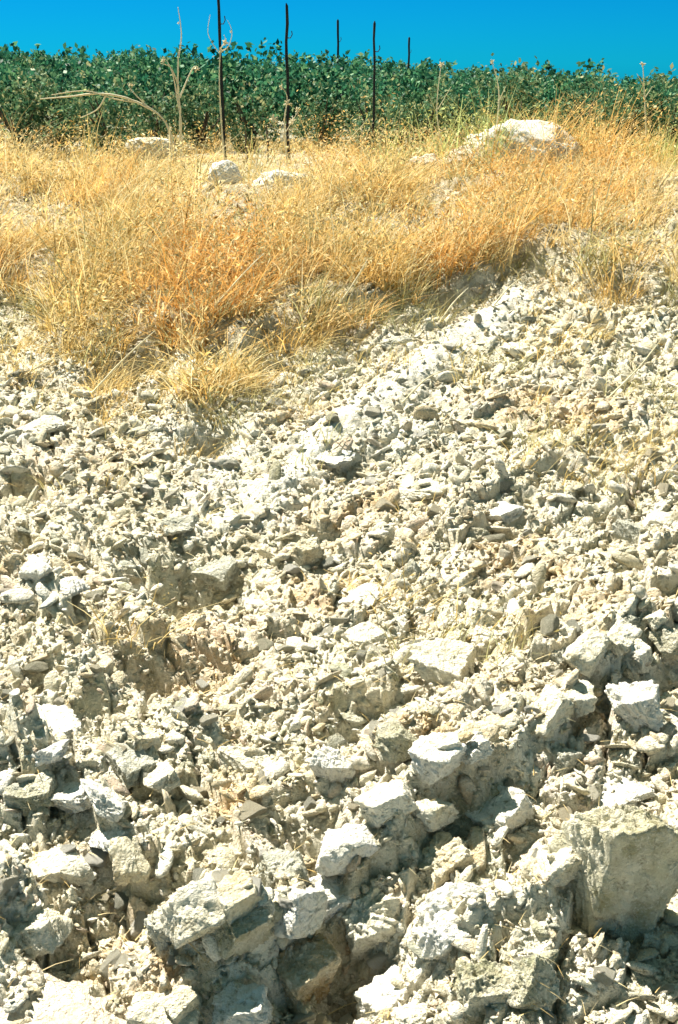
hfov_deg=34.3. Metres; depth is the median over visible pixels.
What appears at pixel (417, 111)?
bush
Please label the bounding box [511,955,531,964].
stone
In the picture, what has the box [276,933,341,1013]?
boulder
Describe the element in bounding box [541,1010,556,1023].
stone
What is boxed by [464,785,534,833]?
boulder
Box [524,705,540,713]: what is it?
stone
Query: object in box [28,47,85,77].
grapevine
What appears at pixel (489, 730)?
clod
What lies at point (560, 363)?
stone
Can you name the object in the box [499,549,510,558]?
stone
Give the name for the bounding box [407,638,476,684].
boulder
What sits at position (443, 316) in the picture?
dry stalk
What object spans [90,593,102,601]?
stone
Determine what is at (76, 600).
stone
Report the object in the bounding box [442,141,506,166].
rock
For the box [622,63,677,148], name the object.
bush
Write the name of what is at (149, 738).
flat stone
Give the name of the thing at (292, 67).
grapevine
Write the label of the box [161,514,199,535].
rock
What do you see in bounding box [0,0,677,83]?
sky
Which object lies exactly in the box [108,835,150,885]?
flat stone
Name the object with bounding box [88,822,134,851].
rock
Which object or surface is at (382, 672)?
stone
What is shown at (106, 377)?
dry stalk
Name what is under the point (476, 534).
rock
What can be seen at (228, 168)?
rock
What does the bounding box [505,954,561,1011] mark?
rock
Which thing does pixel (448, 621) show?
stone
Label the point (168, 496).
stone
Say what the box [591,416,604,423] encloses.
stone
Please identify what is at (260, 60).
grapevine
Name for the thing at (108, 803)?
flat stone
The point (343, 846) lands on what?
clod
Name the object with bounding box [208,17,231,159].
dry stalk
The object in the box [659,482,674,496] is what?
stone
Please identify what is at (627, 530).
rock
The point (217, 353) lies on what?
dry stalk
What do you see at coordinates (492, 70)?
grapevine
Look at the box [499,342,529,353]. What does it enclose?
rock
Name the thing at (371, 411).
stone
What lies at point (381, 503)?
stone
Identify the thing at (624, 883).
boulder
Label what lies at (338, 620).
stone
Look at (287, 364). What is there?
stone
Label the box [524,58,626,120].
grapevine
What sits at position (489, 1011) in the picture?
stone
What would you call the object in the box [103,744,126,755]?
stone
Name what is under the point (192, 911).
clod
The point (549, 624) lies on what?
stone
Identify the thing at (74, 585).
rock
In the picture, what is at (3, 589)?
stone
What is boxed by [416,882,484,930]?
clod
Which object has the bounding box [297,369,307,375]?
stone
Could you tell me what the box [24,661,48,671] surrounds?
stone
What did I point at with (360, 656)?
stone
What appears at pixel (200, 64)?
grapevine
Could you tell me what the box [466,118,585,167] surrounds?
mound
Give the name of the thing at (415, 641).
stone
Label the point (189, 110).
bush
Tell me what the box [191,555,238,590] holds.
rock
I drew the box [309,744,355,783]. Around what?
rock
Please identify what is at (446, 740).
clod
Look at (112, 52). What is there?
grapevine
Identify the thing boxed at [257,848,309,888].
rock
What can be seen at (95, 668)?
stone
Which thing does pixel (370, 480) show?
stone
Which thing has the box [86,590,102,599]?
stone
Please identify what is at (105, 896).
stone
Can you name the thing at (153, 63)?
grapevine
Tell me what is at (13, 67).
grapevine
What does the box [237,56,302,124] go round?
grapevine
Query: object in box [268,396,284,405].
stone
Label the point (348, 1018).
stone
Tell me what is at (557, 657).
rock
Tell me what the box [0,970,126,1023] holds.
boulder
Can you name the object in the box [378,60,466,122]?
grapevine
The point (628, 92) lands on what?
grapevine
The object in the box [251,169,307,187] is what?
rock
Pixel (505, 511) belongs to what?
rock
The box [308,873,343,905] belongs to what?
clod
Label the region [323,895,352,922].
clod
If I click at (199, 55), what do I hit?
grapevine
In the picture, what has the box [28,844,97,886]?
boulder
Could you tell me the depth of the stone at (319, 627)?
3.02 m
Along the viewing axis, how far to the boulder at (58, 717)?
2.50 m
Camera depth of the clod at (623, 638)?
2.67 m
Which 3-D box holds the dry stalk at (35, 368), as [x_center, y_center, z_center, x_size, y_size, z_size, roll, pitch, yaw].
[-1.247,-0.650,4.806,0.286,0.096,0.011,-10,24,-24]
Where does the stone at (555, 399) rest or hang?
on the ground at (162, 682)
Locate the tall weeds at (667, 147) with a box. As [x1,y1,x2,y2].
[1,72,677,173]
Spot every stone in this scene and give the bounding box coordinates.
[0,588,13,593]
[0,689,9,700]
[0,875,18,895]
[12,369,23,380]
[18,554,52,580]
[18,739,69,767]
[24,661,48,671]
[46,603,72,617]
[49,781,91,813]
[53,697,64,705]
[54,482,62,486]
[60,844,75,853]
[63,474,76,484]
[63,809,73,814]
[71,594,81,610]
[80,779,125,821]
[82,498,91,503]
[84,848,107,866]
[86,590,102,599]
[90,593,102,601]
[90,664,101,671]
[92,893,110,906]
[96,653,114,675]
[99,949,121,978]
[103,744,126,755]
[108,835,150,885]
[112,953,136,971]
[114,891,128,910]
[115,589,128,605]
[119,723,161,750]
[130,911,146,937]
[130,966,139,976]
[139,484,152,495]
[139,769,148,783]
[143,759,180,792]
[163,490,176,501]
[167,949,177,964]
[169,535,174,541]
[173,696,186,715]
[178,786,207,797]
[192,868,204,880]
[195,679,209,690]
[200,713,217,725]
[209,459,217,464]
[211,869,238,882]
[213,816,224,826]
[223,459,239,470]
[237,397,254,403]
[237,596,241,604]
[238,800,267,820]
[240,514,250,519]
[251,876,261,896]
[253,638,274,652]
[258,770,268,785]
[259,849,285,860]
[264,612,280,620]
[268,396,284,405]
[277,645,294,651]
[277,894,292,909]
[282,344,290,351]
[282,564,300,573]
[285,363,295,371]
[292,1012,315,1022]
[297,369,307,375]
[303,796,316,810]
[306,624,322,634]
[314,1013,325,1023]
[319,625,332,638]
[320,556,336,568]
[324,617,348,624]
[325,413,339,421]
[327,994,331,1003]
[339,1013,353,1023]
[348,802,359,811]
[356,649,366,665]
[363,476,377,485]
[364,407,380,416]
[365,644,389,653]
[366,951,387,968]
[369,720,379,742]
[375,498,395,511]
[377,668,386,685]
[384,363,391,368]
[385,573,395,581]
[389,708,399,713]
[406,639,423,645]
[411,430,426,437]
[427,503,443,515]
[442,343,457,349]
[443,617,453,628]
[463,588,474,596]
[482,534,505,542]
[485,1006,496,1016]
[491,581,503,592]
[491,706,512,715]
[491,874,503,881]
[499,430,512,439]
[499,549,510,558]
[500,481,513,491]
[503,777,514,786]
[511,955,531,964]
[522,528,532,537]
[522,555,538,564]
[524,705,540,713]
[530,848,538,857]
[540,614,559,637]
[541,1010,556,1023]
[549,396,558,404]
[550,669,563,677]
[554,359,565,367]
[556,527,570,535]
[557,806,572,820]
[566,385,580,392]
[567,619,582,637]
[579,785,599,805]
[581,733,600,741]
[588,392,595,398]
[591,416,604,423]
[591,423,605,432]
[593,966,615,985]
[609,676,634,683]
[617,400,627,406]
[645,448,662,461]
[657,984,674,993]
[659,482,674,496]
[665,697,674,712]
[667,463,677,469]
[668,363,677,369]
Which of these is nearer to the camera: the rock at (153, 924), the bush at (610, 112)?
the rock at (153, 924)
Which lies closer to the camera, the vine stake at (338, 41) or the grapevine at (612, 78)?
the vine stake at (338, 41)
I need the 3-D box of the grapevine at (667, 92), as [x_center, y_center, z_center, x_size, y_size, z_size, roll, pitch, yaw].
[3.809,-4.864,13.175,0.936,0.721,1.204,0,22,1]
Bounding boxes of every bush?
[0,65,58,153]
[15,55,107,149]
[37,66,154,155]
[117,64,208,146]
[160,70,231,150]
[204,73,285,150]
[289,72,377,147]
[337,70,407,152]
[379,70,460,154]
[405,68,492,147]
[471,52,550,120]
[549,65,627,140]
[576,73,669,156]
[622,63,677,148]
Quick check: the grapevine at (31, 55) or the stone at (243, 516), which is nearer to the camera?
the stone at (243, 516)
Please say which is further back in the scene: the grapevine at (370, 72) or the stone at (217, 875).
the grapevine at (370, 72)
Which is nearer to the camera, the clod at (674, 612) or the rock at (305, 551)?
the clod at (674, 612)
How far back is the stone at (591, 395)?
4.46 m
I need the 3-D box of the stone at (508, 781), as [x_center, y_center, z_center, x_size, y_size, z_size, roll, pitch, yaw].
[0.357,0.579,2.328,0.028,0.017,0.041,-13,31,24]
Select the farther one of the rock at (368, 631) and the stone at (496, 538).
the stone at (496, 538)
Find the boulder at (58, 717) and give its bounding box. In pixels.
[38,703,82,750]
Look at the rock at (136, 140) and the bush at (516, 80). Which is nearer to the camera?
the rock at (136, 140)
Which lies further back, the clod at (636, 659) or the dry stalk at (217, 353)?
the dry stalk at (217, 353)
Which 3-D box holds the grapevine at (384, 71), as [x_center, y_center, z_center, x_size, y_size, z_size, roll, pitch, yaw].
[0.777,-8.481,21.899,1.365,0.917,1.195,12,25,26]
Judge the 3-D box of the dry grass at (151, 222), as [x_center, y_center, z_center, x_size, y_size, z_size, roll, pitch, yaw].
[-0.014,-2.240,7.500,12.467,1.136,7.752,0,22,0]
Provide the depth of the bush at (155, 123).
9.55 m
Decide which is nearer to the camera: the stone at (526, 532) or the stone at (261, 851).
the stone at (261, 851)
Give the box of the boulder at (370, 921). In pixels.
[341,886,400,962]
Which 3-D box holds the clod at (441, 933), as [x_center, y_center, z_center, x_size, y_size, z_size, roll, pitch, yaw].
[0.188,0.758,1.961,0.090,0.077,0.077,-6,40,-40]
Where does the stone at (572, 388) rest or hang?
on the ground at (162, 682)
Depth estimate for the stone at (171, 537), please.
3.63 m
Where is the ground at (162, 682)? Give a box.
[0,112,677,1023]
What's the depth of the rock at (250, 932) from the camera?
1.91 m
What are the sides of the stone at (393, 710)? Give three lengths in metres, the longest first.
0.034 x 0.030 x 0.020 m
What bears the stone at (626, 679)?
on the ground at (162, 682)
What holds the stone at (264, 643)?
on the ground at (162, 682)
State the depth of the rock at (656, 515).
3.66 m
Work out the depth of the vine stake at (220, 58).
8.63 m
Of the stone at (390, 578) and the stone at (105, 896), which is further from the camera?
the stone at (390, 578)
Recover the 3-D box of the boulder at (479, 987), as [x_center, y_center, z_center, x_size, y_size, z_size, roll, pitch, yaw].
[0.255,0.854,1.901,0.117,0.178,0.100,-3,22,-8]
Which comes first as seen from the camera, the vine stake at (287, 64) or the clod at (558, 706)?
the clod at (558, 706)
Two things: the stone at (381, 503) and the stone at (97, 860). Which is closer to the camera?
the stone at (97, 860)
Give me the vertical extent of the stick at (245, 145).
0.316 m
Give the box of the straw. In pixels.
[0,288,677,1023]
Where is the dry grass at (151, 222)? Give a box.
[0,96,677,408]
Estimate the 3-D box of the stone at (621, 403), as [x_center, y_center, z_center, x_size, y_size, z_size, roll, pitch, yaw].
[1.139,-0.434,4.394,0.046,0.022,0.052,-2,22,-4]
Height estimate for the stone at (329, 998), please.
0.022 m
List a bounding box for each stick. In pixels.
[245,129,248,162]
[266,124,268,161]
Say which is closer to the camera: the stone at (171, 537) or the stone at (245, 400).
the stone at (171, 537)
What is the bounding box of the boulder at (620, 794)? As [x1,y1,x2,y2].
[592,770,655,808]
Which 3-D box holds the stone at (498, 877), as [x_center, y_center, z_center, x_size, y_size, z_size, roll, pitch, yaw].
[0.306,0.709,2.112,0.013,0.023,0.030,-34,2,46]
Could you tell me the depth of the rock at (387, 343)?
5.05 m
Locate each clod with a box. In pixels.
[125,991,201,1023]
[159,877,226,948]
[162,985,199,1023]
[215,871,263,928]
[273,886,327,939]
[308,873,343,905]
[315,823,380,875]
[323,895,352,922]
[353,779,417,828]
[353,962,405,1021]
[408,732,466,784]
[411,798,458,831]
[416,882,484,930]
[417,909,471,959]
[429,731,465,754]
[454,720,499,741]
[484,706,523,738]
[516,857,540,885]
[530,684,573,739]
[535,847,581,887]
[562,626,608,678]
[562,679,597,718]
[606,616,642,656]
[622,638,653,673]
[645,609,667,631]
[671,597,677,620]
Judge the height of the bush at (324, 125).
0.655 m
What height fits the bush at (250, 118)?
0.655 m
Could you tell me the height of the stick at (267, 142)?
0.346 m
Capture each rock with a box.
[2,769,57,817]
[22,415,66,432]
[58,576,90,596]
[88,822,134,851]
[105,740,155,789]
[125,137,176,159]
[125,424,162,440]
[144,908,170,951]
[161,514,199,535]
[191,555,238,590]
[207,160,241,185]
[211,980,272,1023]
[214,907,274,959]
[217,746,277,773]
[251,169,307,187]
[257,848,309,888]
[287,537,323,565]
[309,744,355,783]
[315,447,355,467]
[334,582,379,608]
[341,621,391,646]
[378,336,411,348]
[390,1000,432,1023]
[398,478,446,502]
[400,559,424,578]
[404,153,447,173]
[421,831,474,891]
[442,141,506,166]
[461,731,493,764]
[466,527,490,541]
[486,501,525,523]
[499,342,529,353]
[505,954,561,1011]
[511,839,542,871]
[549,747,585,775]
[551,649,567,665]
[604,680,662,731]
[612,519,642,546]
[618,613,639,626]
[624,968,643,992]
[641,508,667,525]
[646,625,677,661]
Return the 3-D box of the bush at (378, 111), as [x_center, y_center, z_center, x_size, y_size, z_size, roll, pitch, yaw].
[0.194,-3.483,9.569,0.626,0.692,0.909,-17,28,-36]
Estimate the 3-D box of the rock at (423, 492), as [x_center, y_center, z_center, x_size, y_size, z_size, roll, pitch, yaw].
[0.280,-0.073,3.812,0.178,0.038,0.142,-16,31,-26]
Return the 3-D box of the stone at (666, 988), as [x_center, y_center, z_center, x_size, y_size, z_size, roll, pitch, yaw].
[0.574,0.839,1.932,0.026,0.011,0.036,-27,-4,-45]
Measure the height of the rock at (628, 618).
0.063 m
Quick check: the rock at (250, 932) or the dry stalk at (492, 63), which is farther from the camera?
the dry stalk at (492, 63)
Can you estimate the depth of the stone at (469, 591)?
3.22 m
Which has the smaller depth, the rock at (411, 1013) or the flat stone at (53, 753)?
the rock at (411, 1013)
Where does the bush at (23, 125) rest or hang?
on the ground at (162, 682)
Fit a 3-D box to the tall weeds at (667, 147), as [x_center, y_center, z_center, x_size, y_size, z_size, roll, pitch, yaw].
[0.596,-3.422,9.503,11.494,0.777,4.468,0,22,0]
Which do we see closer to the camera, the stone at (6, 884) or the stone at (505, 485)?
the stone at (6, 884)
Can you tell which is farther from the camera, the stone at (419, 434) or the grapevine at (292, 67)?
the grapevine at (292, 67)
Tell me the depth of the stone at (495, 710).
2.46 m
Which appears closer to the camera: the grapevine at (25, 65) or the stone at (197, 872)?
the stone at (197, 872)
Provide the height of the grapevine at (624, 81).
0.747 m
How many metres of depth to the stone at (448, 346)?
4.94 m
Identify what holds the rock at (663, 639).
on the ground at (162, 682)
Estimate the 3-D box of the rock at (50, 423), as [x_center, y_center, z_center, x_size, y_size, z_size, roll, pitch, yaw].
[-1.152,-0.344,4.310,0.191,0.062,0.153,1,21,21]
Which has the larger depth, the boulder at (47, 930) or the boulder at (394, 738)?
the boulder at (394, 738)
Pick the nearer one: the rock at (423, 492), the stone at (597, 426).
the rock at (423, 492)
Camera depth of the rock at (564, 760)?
2.42 m
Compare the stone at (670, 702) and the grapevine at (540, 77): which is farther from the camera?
the grapevine at (540, 77)
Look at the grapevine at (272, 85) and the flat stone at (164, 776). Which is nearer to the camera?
the flat stone at (164, 776)
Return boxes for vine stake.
[217,0,226,159]
[285,3,292,160]
[336,19,340,64]
[372,21,379,153]
[407,37,410,69]
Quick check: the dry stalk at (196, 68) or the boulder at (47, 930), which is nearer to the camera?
the boulder at (47, 930)
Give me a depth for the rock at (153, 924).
1.96 m
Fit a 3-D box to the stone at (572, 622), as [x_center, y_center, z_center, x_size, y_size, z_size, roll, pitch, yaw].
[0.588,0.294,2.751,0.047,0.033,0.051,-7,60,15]
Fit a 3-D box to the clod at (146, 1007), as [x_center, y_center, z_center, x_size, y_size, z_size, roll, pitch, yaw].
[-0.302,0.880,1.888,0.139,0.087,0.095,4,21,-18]
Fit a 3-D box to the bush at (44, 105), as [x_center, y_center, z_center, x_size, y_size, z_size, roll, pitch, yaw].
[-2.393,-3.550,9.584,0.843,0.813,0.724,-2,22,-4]
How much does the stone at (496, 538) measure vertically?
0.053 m
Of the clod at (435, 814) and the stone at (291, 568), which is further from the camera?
the stone at (291, 568)
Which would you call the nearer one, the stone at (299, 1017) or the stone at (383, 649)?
the stone at (299, 1017)
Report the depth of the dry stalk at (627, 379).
4.49 m
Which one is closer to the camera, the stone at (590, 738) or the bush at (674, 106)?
the stone at (590, 738)
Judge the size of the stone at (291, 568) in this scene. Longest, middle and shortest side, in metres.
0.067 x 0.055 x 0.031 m
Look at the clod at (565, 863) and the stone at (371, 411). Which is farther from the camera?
the stone at (371, 411)
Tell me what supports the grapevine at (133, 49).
on the ground at (162, 682)
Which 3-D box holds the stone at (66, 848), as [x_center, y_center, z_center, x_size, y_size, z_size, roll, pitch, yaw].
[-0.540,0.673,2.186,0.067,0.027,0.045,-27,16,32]
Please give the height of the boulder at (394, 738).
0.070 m
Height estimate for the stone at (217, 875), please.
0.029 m
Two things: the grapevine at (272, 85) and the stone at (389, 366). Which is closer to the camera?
the stone at (389, 366)
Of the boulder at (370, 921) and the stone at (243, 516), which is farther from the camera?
the stone at (243, 516)
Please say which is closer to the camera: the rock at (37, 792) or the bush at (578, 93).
the rock at (37, 792)
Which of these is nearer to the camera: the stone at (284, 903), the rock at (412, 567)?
the stone at (284, 903)
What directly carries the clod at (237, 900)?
on the ground at (162, 682)
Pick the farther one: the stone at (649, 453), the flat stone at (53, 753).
the stone at (649, 453)
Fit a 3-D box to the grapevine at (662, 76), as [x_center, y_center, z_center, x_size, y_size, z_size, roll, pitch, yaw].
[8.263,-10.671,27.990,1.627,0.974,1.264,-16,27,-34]
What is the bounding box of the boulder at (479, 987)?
[452,959,511,1023]
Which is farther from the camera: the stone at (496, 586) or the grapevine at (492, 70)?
the grapevine at (492, 70)
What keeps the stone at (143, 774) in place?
on the ground at (162, 682)
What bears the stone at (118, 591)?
on the ground at (162, 682)
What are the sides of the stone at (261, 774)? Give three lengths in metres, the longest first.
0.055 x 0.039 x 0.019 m
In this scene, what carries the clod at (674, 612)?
on the ground at (162, 682)
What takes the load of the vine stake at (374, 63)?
on the ground at (162, 682)
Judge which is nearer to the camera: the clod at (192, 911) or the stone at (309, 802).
the clod at (192, 911)
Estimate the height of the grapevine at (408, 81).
0.823 m
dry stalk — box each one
[22,350,83,376]
[40,83,175,166]
[90,331,154,394]
[161,8,199,166]
[197,337,238,369]
[200,253,263,321]
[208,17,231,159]
[321,259,367,327]
[402,368,447,402]
[428,61,450,144]
[439,288,467,321]
[491,60,504,123]
[494,275,525,304]
[609,340,660,396]
[637,62,652,143]
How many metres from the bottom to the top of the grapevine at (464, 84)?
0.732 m
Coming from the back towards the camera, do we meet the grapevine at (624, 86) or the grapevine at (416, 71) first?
the grapevine at (624, 86)
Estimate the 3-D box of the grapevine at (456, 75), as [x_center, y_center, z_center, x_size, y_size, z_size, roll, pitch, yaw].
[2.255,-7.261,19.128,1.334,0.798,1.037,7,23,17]
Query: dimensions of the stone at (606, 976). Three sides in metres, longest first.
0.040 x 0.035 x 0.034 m
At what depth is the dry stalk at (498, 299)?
5.48 m
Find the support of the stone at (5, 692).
on the ground at (162, 682)
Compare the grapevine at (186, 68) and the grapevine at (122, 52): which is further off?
the grapevine at (122, 52)
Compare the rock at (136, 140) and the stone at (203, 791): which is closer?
the stone at (203, 791)
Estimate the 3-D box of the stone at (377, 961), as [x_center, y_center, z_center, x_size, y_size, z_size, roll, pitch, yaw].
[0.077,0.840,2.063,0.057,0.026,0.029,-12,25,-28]
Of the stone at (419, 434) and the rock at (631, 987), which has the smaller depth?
the rock at (631, 987)
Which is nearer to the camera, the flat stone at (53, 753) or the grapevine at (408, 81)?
the flat stone at (53, 753)
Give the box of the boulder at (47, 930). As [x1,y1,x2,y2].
[9,907,73,956]
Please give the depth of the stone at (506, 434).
4.19 m
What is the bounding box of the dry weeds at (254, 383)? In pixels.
[0,233,677,673]
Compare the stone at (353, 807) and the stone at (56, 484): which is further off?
the stone at (56, 484)
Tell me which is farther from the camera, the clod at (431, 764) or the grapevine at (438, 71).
the grapevine at (438, 71)
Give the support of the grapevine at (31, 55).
on the ground at (162, 682)
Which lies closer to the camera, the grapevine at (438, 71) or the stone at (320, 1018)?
the stone at (320, 1018)
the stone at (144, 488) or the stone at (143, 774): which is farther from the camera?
the stone at (144, 488)
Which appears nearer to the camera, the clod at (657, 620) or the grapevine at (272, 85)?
the clod at (657, 620)
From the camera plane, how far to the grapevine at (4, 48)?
10.84 m
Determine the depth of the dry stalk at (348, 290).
5.20 m
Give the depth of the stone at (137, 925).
2.10 m
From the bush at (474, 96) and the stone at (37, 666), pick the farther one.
the bush at (474, 96)
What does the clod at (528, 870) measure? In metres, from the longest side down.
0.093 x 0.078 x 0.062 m
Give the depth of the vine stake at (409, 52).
21.21 m
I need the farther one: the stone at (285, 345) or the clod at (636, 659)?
the stone at (285, 345)
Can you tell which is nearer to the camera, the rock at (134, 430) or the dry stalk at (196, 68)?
the rock at (134, 430)
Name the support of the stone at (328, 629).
on the ground at (162, 682)
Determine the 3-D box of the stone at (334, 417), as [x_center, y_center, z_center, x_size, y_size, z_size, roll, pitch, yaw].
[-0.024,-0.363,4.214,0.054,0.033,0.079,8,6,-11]
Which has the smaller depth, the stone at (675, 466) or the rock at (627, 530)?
the rock at (627, 530)
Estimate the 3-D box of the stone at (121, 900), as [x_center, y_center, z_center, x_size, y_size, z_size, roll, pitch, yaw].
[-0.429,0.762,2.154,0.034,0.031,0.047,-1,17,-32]
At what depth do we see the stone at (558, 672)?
2.65 m
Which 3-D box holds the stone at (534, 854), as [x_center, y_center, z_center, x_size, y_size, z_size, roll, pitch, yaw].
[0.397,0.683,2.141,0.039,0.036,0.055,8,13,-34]
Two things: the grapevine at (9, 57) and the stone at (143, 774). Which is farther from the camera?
the grapevine at (9, 57)
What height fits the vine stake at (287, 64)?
1.308 m
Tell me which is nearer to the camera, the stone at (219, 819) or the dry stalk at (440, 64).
the stone at (219, 819)
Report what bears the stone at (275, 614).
on the ground at (162, 682)
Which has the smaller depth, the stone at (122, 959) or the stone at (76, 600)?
the stone at (122, 959)
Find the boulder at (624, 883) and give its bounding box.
[546,803,677,944]
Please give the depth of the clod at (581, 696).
2.51 m
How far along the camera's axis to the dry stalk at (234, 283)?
5.01 m
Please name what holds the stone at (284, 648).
on the ground at (162, 682)
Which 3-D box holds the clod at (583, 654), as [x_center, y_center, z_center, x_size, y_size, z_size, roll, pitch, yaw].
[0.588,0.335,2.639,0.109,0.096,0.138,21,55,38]
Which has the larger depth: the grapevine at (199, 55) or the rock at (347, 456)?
the grapevine at (199, 55)
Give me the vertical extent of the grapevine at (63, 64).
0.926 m
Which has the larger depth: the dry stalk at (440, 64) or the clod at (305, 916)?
the dry stalk at (440, 64)
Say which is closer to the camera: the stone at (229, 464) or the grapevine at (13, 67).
the stone at (229, 464)
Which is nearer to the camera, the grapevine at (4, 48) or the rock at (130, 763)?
the rock at (130, 763)
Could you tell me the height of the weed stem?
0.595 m
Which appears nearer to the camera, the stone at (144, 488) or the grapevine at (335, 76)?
the stone at (144, 488)
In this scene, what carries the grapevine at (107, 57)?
on the ground at (162, 682)
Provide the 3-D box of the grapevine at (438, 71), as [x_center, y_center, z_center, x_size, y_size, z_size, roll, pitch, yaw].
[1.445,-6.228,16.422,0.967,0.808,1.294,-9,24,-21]
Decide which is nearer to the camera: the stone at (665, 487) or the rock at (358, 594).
the rock at (358, 594)
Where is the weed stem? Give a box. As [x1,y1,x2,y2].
[269,84,299,165]
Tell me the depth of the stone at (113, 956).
1.99 m
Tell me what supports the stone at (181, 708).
on the ground at (162, 682)
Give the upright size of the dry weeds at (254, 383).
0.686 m
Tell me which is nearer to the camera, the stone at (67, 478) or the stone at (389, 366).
the stone at (67, 478)
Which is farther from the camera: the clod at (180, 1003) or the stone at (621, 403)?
the stone at (621, 403)
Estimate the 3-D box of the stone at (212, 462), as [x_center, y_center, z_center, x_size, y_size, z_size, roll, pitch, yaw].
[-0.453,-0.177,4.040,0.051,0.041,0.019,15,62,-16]
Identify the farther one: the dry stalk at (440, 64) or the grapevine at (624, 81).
the grapevine at (624, 81)
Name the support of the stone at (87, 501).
on the ground at (162, 682)
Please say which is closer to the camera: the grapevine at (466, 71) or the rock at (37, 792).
the rock at (37, 792)
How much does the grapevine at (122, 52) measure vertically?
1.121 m
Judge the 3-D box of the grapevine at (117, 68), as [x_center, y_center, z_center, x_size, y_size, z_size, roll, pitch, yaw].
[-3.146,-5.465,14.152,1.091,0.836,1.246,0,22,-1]
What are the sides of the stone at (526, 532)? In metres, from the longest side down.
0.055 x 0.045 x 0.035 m
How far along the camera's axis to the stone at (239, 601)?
3.46 m
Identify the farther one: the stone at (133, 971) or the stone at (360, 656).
the stone at (360, 656)
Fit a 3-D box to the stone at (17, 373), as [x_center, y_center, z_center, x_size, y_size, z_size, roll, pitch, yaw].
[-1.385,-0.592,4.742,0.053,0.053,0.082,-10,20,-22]
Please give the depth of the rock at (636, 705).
2.49 m
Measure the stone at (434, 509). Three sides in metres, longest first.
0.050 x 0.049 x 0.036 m
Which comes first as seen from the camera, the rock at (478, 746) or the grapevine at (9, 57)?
the rock at (478, 746)
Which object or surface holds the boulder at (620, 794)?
on the ground at (162, 682)
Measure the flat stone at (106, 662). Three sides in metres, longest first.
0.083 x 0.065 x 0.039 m
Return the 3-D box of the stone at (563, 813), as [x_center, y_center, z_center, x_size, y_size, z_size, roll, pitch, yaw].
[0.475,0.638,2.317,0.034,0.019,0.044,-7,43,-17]
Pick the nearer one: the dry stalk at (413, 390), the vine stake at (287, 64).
the dry stalk at (413, 390)
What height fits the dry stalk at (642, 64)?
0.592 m
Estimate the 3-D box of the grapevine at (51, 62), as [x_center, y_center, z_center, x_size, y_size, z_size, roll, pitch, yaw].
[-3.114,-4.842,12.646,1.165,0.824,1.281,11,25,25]
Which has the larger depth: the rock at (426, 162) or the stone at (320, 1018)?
the rock at (426, 162)
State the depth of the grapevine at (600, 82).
18.51 m
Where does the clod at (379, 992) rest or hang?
on the ground at (162, 682)
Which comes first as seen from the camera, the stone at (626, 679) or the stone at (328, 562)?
the stone at (626, 679)
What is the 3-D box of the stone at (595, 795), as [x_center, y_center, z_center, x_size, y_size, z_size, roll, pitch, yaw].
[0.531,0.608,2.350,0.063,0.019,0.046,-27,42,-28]
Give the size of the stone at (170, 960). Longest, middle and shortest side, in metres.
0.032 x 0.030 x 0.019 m
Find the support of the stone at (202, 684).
on the ground at (162, 682)
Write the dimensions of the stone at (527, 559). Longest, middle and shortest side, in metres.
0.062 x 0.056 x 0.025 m
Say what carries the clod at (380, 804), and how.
on the ground at (162, 682)
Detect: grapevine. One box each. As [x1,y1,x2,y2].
[0,41,126,137]
[0,44,53,138]
[0,50,20,75]
[0,51,16,122]
[5,49,74,118]
[9,51,39,70]
[22,54,123,125]
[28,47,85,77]
[69,53,135,103]
[84,44,267,134]
[91,50,160,76]
[95,49,126,59]
[111,49,139,64]
[120,41,249,118]
[168,37,309,138]
[168,51,201,63]
[177,57,236,119]
[190,59,282,128]
[236,58,285,77]
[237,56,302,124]
[251,53,315,117]
[256,50,396,137]
[284,49,395,131]
[303,59,377,106]
[327,54,392,116]
[344,57,378,74]
[365,62,399,79]
[372,56,446,121]
[375,58,481,141]
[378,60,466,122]
[413,66,472,104]
[448,73,472,87]
[451,73,502,121]
[453,67,504,81]
[453,71,502,118]
[460,68,495,89]
[461,62,558,125]
[471,65,552,117]
[513,68,574,88]
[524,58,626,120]
[568,73,616,114]
[580,73,618,126]
[582,75,628,125]
[609,74,663,115]
[619,77,638,89]
[621,75,677,130]
[630,74,677,114]
[641,73,677,90]
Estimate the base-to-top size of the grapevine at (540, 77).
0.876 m
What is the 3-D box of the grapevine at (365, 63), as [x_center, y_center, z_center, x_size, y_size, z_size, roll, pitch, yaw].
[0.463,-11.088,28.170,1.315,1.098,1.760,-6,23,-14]
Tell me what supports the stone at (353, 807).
on the ground at (162, 682)
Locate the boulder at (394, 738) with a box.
[373,717,417,763]
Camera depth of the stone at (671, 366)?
4.82 m
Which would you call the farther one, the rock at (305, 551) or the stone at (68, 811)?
the rock at (305, 551)
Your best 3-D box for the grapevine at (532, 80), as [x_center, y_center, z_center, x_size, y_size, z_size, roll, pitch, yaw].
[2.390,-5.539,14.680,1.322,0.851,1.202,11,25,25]
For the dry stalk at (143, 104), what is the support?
on the ground at (162, 682)
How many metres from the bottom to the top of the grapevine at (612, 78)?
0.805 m
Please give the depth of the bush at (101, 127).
9.17 m
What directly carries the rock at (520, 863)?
on the ground at (162, 682)
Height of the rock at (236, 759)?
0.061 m
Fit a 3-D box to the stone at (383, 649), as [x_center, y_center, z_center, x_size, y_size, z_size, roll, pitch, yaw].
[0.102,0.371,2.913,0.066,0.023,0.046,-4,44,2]
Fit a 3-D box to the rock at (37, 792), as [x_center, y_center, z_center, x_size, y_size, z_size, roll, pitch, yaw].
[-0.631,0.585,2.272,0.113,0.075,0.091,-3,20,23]

